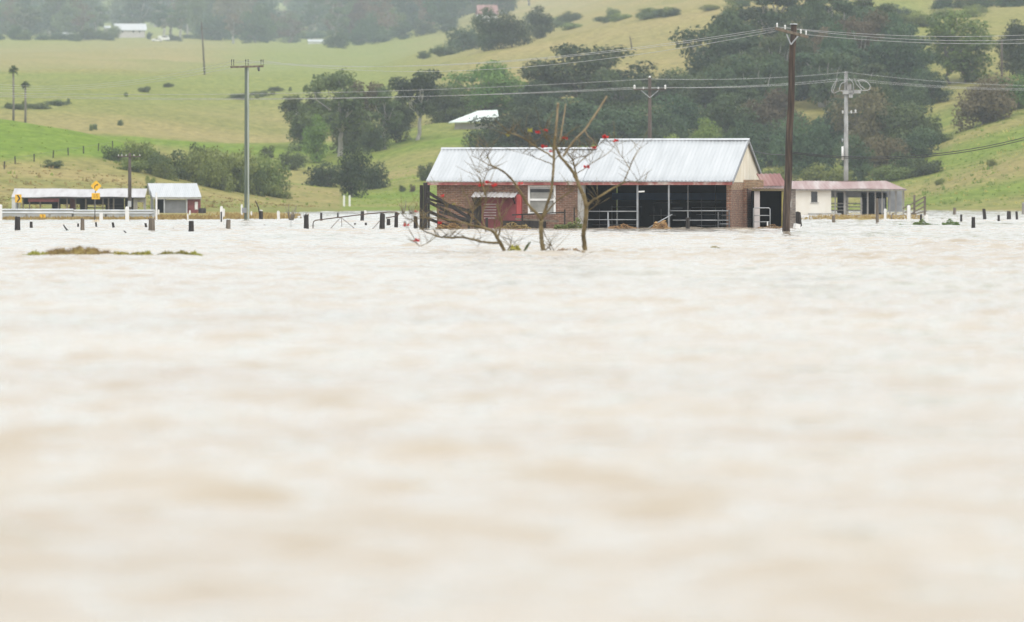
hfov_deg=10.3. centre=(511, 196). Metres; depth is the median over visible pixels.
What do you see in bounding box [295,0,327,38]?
tree
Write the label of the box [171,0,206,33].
tree
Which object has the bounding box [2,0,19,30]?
tree
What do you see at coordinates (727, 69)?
tree
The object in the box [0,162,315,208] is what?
grass
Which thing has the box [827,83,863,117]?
tree
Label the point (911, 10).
shrub
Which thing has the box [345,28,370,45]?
tree
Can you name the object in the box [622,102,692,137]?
tree
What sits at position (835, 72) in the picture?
tree
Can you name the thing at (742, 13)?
tree
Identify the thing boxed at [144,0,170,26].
tree
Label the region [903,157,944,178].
shrub
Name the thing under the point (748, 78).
power line
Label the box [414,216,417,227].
fence stump
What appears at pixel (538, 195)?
window
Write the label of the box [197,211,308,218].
grass
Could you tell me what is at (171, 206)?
sliding door
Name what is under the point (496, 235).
coral tree
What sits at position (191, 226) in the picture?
fence stump
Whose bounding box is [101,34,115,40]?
shrub
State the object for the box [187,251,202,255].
floating grass
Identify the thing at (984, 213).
fence stump
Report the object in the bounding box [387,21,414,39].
tree
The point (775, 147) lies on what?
tree
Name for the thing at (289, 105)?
tree
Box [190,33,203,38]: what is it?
tree
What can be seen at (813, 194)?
window
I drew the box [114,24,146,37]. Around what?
farmhouse
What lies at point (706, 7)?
shrub
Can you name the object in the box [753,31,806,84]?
tree
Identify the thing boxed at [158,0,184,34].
tree
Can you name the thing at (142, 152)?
shrub
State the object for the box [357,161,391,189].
shrub
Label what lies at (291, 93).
power line
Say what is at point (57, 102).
shrub
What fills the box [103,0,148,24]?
tree
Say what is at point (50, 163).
shrub
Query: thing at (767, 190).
brick outbuilding
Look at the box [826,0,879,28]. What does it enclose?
tree
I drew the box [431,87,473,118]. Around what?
tree
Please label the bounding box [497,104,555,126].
tree
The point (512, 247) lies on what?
floating grass
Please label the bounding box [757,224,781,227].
debris pile
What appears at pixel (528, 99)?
tree
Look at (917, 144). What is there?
tree
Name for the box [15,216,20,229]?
fence stump
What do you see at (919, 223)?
floating weed
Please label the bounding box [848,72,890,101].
tree
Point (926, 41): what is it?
tree
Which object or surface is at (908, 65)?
tree
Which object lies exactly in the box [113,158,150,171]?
shrub
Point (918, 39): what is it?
power line
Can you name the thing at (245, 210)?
power pole
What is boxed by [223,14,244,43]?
tree
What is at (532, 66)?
power line
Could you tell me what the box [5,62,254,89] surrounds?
power line
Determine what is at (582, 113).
tree
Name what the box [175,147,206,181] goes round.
shrub
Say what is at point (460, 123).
farmhouse
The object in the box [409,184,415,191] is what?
shrub
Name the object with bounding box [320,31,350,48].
tree
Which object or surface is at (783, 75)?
tree
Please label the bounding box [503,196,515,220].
red door
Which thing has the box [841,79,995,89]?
power line
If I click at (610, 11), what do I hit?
shrub
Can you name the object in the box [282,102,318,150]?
tree
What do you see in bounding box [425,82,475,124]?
tree
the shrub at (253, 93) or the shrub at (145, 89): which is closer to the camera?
the shrub at (145, 89)
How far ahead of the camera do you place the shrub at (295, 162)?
759.30 m
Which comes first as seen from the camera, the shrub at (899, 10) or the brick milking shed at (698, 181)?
the brick milking shed at (698, 181)
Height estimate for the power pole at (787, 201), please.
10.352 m
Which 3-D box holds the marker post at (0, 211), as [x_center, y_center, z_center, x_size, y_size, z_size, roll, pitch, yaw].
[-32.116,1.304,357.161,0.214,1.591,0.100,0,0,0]
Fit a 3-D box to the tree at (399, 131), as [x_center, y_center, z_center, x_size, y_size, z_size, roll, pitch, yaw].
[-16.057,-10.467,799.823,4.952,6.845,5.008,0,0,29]
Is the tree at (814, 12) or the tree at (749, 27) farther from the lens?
the tree at (814, 12)
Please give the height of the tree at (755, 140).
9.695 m
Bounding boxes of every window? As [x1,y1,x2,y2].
[528,185,555,213]
[810,192,818,202]
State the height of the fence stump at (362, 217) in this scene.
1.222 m
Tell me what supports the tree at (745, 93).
on the ground at (49, 68)
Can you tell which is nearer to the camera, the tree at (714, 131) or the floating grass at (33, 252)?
the floating grass at (33, 252)
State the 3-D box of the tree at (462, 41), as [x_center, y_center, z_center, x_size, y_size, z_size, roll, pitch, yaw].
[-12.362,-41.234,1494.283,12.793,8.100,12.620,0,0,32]
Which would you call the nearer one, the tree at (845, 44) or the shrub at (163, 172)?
the shrub at (163, 172)
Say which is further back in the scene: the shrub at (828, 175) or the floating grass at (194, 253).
the shrub at (828, 175)
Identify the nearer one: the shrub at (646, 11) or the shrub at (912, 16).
the shrub at (912, 16)
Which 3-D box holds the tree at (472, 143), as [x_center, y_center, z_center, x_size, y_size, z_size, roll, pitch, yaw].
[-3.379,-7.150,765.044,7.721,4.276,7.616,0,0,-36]
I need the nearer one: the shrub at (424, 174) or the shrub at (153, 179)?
the shrub at (153, 179)
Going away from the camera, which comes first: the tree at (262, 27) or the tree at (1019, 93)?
the tree at (1019, 93)
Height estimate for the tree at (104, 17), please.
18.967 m
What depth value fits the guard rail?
371.99 m
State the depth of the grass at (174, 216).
366.21 m
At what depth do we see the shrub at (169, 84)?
1151.51 m
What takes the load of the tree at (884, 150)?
on the ground at (49, 68)
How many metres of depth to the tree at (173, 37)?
2563.95 m
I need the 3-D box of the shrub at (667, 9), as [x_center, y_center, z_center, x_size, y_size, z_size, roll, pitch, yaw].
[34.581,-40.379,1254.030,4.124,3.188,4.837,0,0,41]
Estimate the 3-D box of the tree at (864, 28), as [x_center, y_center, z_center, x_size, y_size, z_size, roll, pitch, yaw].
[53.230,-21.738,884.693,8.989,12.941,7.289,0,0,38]
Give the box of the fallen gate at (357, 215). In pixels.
[312,211,399,227]
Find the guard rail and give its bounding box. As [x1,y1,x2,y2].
[2,209,155,217]
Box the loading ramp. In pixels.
[903,195,926,214]
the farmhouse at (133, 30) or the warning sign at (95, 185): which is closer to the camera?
the warning sign at (95, 185)
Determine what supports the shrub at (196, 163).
on the ground at (49, 68)
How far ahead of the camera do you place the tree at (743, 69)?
829.06 m
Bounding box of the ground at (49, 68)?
[0,0,1023,219]
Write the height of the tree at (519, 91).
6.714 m
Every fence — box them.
[4,141,112,168]
[420,183,487,227]
[512,209,574,226]
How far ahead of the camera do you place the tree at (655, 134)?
760.11 m
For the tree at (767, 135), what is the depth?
759.24 m
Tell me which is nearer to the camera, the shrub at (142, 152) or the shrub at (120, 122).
the shrub at (142, 152)
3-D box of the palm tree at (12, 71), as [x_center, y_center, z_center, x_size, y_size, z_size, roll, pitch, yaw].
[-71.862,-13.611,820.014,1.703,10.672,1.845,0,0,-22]
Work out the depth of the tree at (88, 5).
3257.39 m
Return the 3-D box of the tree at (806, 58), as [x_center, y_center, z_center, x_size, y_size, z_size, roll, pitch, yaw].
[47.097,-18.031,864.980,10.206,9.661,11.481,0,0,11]
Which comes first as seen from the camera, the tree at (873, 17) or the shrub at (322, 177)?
the shrub at (322, 177)
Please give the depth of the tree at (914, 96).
788.79 m
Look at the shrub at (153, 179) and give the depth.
574.07 m
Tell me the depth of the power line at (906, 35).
252.44 m
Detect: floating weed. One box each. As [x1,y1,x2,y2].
[912,219,930,224]
[941,218,959,224]
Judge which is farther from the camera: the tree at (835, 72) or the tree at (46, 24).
the tree at (46, 24)
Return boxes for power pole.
[118,153,140,209]
[201,22,207,74]
[230,59,263,218]
[633,76,665,137]
[775,23,808,230]
[831,71,870,213]
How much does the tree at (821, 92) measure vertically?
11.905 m
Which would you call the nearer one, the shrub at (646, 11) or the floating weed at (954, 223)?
the floating weed at (954, 223)
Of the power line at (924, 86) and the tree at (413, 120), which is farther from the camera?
the tree at (413, 120)
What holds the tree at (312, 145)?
on the ground at (49, 68)
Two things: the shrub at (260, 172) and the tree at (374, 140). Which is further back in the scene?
the tree at (374, 140)
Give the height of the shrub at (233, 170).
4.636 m
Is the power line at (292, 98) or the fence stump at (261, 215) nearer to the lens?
the fence stump at (261, 215)
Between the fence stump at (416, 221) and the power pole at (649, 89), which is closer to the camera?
the fence stump at (416, 221)
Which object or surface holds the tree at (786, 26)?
on the ground at (49, 68)
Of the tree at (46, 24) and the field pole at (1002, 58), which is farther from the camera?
the tree at (46, 24)
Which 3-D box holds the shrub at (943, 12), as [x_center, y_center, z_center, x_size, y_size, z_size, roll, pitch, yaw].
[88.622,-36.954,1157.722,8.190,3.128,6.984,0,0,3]
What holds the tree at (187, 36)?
on the ground at (49, 68)
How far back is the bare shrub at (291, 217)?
350.88 m
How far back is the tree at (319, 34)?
2800.70 m
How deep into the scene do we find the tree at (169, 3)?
3649.33 m
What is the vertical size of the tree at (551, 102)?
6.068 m
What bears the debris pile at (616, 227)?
on the flood water
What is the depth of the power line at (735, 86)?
445.36 m
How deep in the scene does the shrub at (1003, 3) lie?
1210.58 m
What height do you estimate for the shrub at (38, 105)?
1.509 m
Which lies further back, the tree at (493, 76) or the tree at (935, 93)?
the tree at (493, 76)
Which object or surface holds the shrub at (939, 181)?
on the ground at (49, 68)
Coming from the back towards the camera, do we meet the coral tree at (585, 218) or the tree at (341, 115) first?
the tree at (341, 115)
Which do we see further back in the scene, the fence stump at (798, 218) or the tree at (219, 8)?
the tree at (219, 8)
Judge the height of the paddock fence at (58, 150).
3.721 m
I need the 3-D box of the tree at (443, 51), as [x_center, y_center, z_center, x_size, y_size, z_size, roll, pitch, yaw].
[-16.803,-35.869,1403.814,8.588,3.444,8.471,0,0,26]
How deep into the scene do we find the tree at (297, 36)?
2683.13 m
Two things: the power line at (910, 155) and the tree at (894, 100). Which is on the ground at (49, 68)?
the tree at (894, 100)
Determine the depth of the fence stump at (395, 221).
270.21 m
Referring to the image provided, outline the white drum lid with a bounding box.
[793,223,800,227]
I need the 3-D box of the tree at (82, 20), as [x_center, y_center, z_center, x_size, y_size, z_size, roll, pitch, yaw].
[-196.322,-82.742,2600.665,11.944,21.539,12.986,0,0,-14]
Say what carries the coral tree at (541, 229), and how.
in the flood water
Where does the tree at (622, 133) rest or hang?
on the ground at (49, 68)
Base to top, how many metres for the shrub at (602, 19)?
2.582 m
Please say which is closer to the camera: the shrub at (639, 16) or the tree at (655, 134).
the tree at (655, 134)
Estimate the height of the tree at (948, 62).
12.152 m
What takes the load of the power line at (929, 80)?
attached to the power pole at (847, 90)
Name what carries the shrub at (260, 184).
on the ground at (49, 68)
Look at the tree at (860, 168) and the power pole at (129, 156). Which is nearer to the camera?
the power pole at (129, 156)
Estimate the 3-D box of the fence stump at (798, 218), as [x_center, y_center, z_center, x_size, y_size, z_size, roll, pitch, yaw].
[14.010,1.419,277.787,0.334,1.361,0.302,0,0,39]
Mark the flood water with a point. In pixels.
(342, 420)
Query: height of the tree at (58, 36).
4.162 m
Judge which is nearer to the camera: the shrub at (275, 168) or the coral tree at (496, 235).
the coral tree at (496, 235)
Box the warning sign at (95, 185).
[91,181,100,219]
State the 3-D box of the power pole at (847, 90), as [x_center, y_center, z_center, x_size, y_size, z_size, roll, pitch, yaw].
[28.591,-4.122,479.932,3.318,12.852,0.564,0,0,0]
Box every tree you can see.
[0,1,30,34]
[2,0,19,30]
[6,3,43,29]
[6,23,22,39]
[8,65,18,120]
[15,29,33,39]
[20,4,52,35]
[20,81,30,122]
[31,5,48,35]
[32,34,48,39]
[40,0,79,33]
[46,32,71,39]
[50,3,99,35]
[65,32,82,41]
[69,0,95,29]
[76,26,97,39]
[79,0,102,30]
[80,0,109,14]
[88,1,109,29]
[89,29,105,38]
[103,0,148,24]
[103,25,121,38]
[115,5,147,23]
[117,137,159,164]
[121,0,156,22]
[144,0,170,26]
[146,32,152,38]
[148,0,175,25]
[150,3,175,35]
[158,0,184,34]
[164,34,182,41]
[166,4,192,37]
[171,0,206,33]
[176,0,191,34]
[181,34,192,38]
[186,0,207,33]
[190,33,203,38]
[192,12,230,39]
[211,0,250,37]
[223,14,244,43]
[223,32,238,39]
[234,3,278,43]
[243,0,280,22]
[275,12,307,42]
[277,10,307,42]
[277,93,324,146]
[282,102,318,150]
[283,0,322,30]
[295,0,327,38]
[298,68,374,156]
[298,113,332,163]
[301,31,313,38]
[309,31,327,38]
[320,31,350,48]
[328,109,367,152]
[333,141,375,197]
[343,0,371,28]
[343,0,384,33]
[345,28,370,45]
[346,80,383,120]
[352,10,384,42]
[355,0,378,40]
[357,117,391,153]
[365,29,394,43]
[366,86,404,149]
[385,99,416,142]
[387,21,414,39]
[387,69,443,140]
[387,95,417,128]
[397,150,532,250]
[410,19,438,36]
[414,0,435,24]
[416,50,431,58]
[420,0,469,23]
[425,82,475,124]
[428,44,459,56]
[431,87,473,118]
[432,12,459,31]
[435,0,467,23]
[441,59,527,116]
[443,24,482,52]
[461,0,484,14]
[461,127,515,146]
[463,103,581,249]
[468,5,505,50]
[468,106,566,146]
[473,0,518,15]
[485,10,534,49]
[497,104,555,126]
[505,78,574,112]
[509,85,561,109]
[517,42,660,104]
[523,4,557,38]
[531,96,573,120]
[539,97,638,146]
[547,96,651,249]
[575,67,655,119]
[595,101,647,137]
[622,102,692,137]
[631,125,677,137]
[637,71,683,105]
[651,91,709,133]
[659,66,704,93]
[668,8,761,84]
[669,61,724,113]
[689,116,724,137]
[695,91,763,137]
[698,53,759,116]
[708,0,759,46]
[710,7,762,34]
[714,73,769,113]
[715,50,759,91]
[716,36,781,65]
[718,116,766,171]
[719,57,795,102]
[719,84,764,114]
[729,24,765,54]
[736,99,776,147]
[739,0,804,38]
[741,87,808,146]
[746,118,797,166]
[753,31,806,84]
[754,52,802,108]
[756,18,815,99]
[759,20,816,58]
[765,110,832,177]
[784,0,843,21]
[786,0,832,41]
[794,123,843,179]
[795,46,846,106]
[795,83,813,100]
[800,47,858,111]
[805,26,830,96]
[809,14,847,52]
[809,97,862,152]
[815,53,863,78]
[817,21,863,45]
[817,22,861,101]
[818,34,865,100]
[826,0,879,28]
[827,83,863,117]
[827,84,901,160]
[831,15,884,69]
[831,134,875,180]
[834,59,892,89]
[841,4,868,17]
[843,41,901,80]
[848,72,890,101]
[848,75,911,142]
[851,9,909,47]
[852,0,900,16]
[862,133,914,176]
[864,25,934,97]
[873,101,945,145]
[874,4,893,20]
[877,20,917,49]
[879,35,939,72]
[884,81,935,118]
[888,10,919,50]
[891,124,942,160]
[907,70,956,104]
[917,130,953,144]
[918,10,998,83]
[949,72,1018,132]
[992,74,1023,108]
[994,18,1023,76]
[1015,54,1023,79]
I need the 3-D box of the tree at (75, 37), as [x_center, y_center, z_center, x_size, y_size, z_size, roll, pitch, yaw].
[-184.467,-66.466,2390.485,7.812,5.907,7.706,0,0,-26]
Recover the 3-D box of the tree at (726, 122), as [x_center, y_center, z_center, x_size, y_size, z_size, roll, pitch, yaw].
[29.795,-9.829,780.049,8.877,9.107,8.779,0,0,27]
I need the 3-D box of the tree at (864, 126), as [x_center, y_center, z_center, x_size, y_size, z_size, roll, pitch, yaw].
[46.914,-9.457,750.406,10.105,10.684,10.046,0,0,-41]
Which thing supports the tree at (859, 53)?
on the ground at (49, 68)
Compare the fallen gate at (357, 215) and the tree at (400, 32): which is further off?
the tree at (400, 32)
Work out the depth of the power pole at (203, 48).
1295.84 m
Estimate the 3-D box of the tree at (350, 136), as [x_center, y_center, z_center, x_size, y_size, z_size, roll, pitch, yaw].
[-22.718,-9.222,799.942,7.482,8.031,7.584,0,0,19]
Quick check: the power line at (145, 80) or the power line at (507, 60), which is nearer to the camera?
the power line at (507, 60)
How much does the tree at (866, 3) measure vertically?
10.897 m
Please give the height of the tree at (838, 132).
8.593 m
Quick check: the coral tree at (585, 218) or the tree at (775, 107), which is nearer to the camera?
the coral tree at (585, 218)
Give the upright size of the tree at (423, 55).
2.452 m
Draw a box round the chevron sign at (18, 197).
[15,194,21,208]
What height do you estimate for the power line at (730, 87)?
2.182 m
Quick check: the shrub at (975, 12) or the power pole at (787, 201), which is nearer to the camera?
the power pole at (787, 201)
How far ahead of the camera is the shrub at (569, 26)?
1414.62 m
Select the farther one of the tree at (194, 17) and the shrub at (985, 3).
the tree at (194, 17)
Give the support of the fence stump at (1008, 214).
on the ground at (49, 68)
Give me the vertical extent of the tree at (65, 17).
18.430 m
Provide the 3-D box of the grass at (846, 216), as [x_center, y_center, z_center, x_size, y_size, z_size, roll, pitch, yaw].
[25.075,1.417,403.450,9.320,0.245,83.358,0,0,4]
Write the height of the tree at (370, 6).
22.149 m
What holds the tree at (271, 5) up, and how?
on the ground at (49, 68)
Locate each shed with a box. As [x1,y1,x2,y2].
[12,188,146,209]
[147,183,200,212]
[426,138,761,227]
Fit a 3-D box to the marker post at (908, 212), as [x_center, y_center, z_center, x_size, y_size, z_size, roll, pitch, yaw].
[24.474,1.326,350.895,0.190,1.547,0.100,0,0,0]
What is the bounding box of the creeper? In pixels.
[554,217,582,228]
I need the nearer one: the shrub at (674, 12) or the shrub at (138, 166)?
the shrub at (138, 166)
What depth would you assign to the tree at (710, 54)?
897.80 m
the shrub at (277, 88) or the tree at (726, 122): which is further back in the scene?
the shrub at (277, 88)
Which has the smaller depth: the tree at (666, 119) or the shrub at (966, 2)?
the tree at (666, 119)
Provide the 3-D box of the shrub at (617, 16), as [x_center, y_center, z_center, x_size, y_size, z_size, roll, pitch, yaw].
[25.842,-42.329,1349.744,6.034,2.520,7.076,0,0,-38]
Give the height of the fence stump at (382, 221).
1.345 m
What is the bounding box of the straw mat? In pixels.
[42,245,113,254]
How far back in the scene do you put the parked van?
2555.22 m
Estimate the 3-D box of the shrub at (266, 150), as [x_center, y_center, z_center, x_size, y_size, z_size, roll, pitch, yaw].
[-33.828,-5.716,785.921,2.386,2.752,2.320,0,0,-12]
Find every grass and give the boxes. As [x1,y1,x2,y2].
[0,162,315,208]
[2,122,359,207]
[2,214,274,219]
[22,250,47,254]
[111,251,152,254]
[157,249,189,254]
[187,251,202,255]
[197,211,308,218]
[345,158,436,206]
[508,244,520,250]
[557,248,584,251]
[801,214,924,219]
[853,112,1023,206]
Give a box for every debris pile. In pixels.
[436,223,465,228]
[502,222,530,228]
[608,223,639,228]
[650,220,670,228]
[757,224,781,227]
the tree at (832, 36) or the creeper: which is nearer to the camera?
the creeper
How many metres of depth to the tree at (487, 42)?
1264.52 m
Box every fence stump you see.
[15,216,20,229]
[80,218,84,229]
[148,218,154,229]
[188,221,193,231]
[226,219,230,228]
[259,210,262,218]
[304,214,308,228]
[360,211,363,220]
[379,213,384,228]
[394,213,397,226]
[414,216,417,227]
[686,217,689,228]
[796,212,801,225]
[876,198,878,222]
[971,217,974,227]
[982,209,986,218]
[1007,211,1010,218]
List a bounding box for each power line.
[0,87,632,99]
[1,61,230,85]
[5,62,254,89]
[8,61,243,87]
[12,87,663,98]
[20,79,642,94]
[237,27,773,66]
[247,29,774,66]
[262,31,774,71]
[636,79,832,87]
[666,79,851,87]
[670,72,843,79]
[781,27,1017,36]
[789,28,1023,40]
[793,137,1023,156]
[793,140,1022,158]
[805,34,1018,43]
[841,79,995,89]
[848,72,1023,85]
[860,79,1023,88]
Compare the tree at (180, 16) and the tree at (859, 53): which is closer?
the tree at (859, 53)
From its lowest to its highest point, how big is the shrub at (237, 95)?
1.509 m
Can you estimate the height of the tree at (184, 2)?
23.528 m
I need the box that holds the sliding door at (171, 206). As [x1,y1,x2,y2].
[165,200,185,212]
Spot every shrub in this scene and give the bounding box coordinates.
[3,103,27,109]
[21,102,52,108]
[40,159,63,167]
[44,99,72,105]
[100,145,125,160]
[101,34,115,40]
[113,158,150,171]
[116,119,123,125]
[126,142,152,169]
[137,86,149,91]
[143,176,155,188]
[144,151,175,178]
[145,149,189,180]
[151,161,178,180]
[163,82,173,86]
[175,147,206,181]
[184,144,238,191]
[189,142,206,153]
[193,155,234,192]
[220,147,262,195]
[226,93,253,97]
[229,162,243,190]
[235,166,250,194]
[249,90,272,96]
[249,150,291,186]
[249,169,264,189]
[249,170,268,196]
[259,145,275,158]
[265,164,277,186]
[265,181,293,198]
[267,86,285,91]
[276,148,307,169]
[285,205,296,219]
[302,160,343,186]
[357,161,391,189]
[399,185,405,191]
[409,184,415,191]
[416,162,433,180]
[553,21,573,27]
[555,13,573,21]
[557,23,582,30]
[561,11,582,21]
[591,15,613,22]
[605,7,620,16]
[609,13,633,22]
[634,12,657,19]
[635,7,660,13]
[641,8,658,17]
[654,7,681,16]
[658,6,677,16]
[696,4,719,10]
[733,0,752,6]
[761,165,799,180]
[796,162,856,180]
[866,164,916,181]
[888,4,910,17]
[888,151,929,171]
[889,13,917,24]
[901,9,923,14]
[901,10,930,26]
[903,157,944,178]
[909,13,940,26]
[928,0,964,8]
[929,7,959,17]
[935,178,944,184]
[955,0,975,7]
[955,7,985,17]
[961,0,995,7]
[962,3,990,12]
[986,159,998,165]
[993,0,1023,6]
[996,0,1023,7]
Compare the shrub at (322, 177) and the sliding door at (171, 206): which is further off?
the shrub at (322, 177)
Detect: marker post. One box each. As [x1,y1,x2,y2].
[0,204,1,219]
[125,206,128,220]
[220,206,222,227]
[907,205,909,219]
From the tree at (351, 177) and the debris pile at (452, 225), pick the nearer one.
the debris pile at (452, 225)
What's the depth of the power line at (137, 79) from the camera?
394.13 m
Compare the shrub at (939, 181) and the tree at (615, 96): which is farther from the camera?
the tree at (615, 96)
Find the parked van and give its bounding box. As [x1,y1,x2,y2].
[158,36,169,40]
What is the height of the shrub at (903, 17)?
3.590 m
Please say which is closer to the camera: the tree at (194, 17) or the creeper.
the creeper
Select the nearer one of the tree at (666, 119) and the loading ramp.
the loading ramp
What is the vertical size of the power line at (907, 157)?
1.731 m
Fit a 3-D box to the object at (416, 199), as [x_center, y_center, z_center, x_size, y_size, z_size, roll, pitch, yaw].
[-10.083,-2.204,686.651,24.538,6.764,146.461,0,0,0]
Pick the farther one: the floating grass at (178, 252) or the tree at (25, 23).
the tree at (25, 23)
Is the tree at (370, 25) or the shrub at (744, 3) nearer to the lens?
the shrub at (744, 3)
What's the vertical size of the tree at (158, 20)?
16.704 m
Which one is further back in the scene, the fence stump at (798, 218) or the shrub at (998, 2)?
the shrub at (998, 2)
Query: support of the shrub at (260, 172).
on the ground at (49, 68)
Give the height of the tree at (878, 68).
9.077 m
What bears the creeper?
on the flood water
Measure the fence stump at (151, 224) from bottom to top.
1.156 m
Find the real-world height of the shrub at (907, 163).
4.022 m
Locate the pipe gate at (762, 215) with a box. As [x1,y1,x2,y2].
[753,207,770,227]
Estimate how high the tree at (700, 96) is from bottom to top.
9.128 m
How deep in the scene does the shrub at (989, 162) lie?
667.72 m
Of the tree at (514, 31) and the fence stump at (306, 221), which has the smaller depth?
the fence stump at (306, 221)
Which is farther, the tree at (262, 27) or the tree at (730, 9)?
the tree at (262, 27)
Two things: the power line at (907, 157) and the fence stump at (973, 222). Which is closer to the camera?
the power line at (907, 157)
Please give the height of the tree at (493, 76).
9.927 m
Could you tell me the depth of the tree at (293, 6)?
3356.73 m
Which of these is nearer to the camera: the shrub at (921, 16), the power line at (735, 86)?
the power line at (735, 86)
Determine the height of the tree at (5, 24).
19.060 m
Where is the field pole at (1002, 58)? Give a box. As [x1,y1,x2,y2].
[1001,40,1002,76]
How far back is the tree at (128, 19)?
3004.19 m
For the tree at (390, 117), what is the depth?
791.28 m
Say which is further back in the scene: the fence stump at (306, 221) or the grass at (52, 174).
the grass at (52, 174)
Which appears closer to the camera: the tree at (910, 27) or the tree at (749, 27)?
the tree at (749, 27)
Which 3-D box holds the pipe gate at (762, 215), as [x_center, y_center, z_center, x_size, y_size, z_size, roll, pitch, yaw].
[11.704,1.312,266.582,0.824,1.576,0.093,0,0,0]
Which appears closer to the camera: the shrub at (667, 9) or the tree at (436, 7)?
the shrub at (667, 9)
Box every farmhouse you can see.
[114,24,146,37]
[449,110,498,128]
[475,5,498,21]
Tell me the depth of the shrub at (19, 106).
941.01 m
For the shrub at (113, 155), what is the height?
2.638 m
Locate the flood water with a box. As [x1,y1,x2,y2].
[0,210,1023,621]
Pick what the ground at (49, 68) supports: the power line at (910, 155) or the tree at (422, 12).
the tree at (422, 12)
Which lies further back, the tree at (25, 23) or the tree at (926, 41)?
the tree at (25, 23)
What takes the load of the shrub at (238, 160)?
on the ground at (49, 68)
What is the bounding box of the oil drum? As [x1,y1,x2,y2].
[198,208,205,212]
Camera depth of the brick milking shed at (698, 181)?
268.86 m
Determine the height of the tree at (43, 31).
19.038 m
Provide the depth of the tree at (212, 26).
2606.38 m
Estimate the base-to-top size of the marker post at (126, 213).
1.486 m
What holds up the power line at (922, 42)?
attached to the power pole at (787, 201)
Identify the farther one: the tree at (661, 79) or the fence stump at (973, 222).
the tree at (661, 79)
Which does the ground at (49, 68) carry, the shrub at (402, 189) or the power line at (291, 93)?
the shrub at (402, 189)
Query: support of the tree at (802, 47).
on the ground at (49, 68)
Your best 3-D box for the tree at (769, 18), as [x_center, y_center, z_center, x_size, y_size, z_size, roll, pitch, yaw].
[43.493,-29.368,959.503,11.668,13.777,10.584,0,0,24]
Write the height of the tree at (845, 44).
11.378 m
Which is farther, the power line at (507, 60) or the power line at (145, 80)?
the power line at (145, 80)
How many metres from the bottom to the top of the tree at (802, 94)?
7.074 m
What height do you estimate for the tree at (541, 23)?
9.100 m
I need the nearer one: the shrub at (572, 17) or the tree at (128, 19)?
the shrub at (572, 17)
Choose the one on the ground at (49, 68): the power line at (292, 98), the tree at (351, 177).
the tree at (351, 177)
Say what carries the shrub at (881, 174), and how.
on the ground at (49, 68)
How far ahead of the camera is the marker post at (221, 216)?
263.12 m
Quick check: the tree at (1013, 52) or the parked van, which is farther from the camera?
the parked van
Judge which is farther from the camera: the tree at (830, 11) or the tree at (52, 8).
the tree at (52, 8)
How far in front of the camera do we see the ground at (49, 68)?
1003.95 m
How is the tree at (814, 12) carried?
on the ground at (49, 68)
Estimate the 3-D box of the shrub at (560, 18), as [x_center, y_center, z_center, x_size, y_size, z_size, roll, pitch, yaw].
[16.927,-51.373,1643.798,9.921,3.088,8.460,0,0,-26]
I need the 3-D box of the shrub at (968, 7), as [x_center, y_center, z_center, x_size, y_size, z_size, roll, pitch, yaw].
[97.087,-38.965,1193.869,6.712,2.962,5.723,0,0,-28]
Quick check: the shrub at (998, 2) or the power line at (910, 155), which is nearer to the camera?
the power line at (910, 155)
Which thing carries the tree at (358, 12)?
on the ground at (49, 68)
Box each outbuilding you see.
[307,39,323,43]
[743,173,796,227]
[792,181,906,214]
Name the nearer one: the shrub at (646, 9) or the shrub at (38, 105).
the shrub at (38, 105)
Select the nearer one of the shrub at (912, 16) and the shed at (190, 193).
the shed at (190, 193)
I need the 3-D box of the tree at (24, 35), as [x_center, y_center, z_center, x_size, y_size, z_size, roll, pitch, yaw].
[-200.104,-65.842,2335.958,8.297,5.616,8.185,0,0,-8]
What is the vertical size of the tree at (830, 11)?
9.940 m
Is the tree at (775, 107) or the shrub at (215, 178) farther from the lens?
the tree at (775, 107)
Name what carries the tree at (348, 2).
on the ground at (49, 68)
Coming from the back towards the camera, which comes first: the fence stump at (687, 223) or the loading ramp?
the loading ramp
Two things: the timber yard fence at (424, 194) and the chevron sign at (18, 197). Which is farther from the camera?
the chevron sign at (18, 197)
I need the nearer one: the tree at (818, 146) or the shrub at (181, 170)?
the shrub at (181, 170)
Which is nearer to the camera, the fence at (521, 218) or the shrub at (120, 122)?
the fence at (521, 218)
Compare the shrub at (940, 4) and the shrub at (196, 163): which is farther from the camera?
the shrub at (940, 4)
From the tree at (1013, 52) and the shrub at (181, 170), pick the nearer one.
the shrub at (181, 170)
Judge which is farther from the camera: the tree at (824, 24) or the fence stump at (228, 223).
the tree at (824, 24)
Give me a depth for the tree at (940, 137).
733.57 m
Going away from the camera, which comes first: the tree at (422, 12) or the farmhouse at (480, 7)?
the farmhouse at (480, 7)

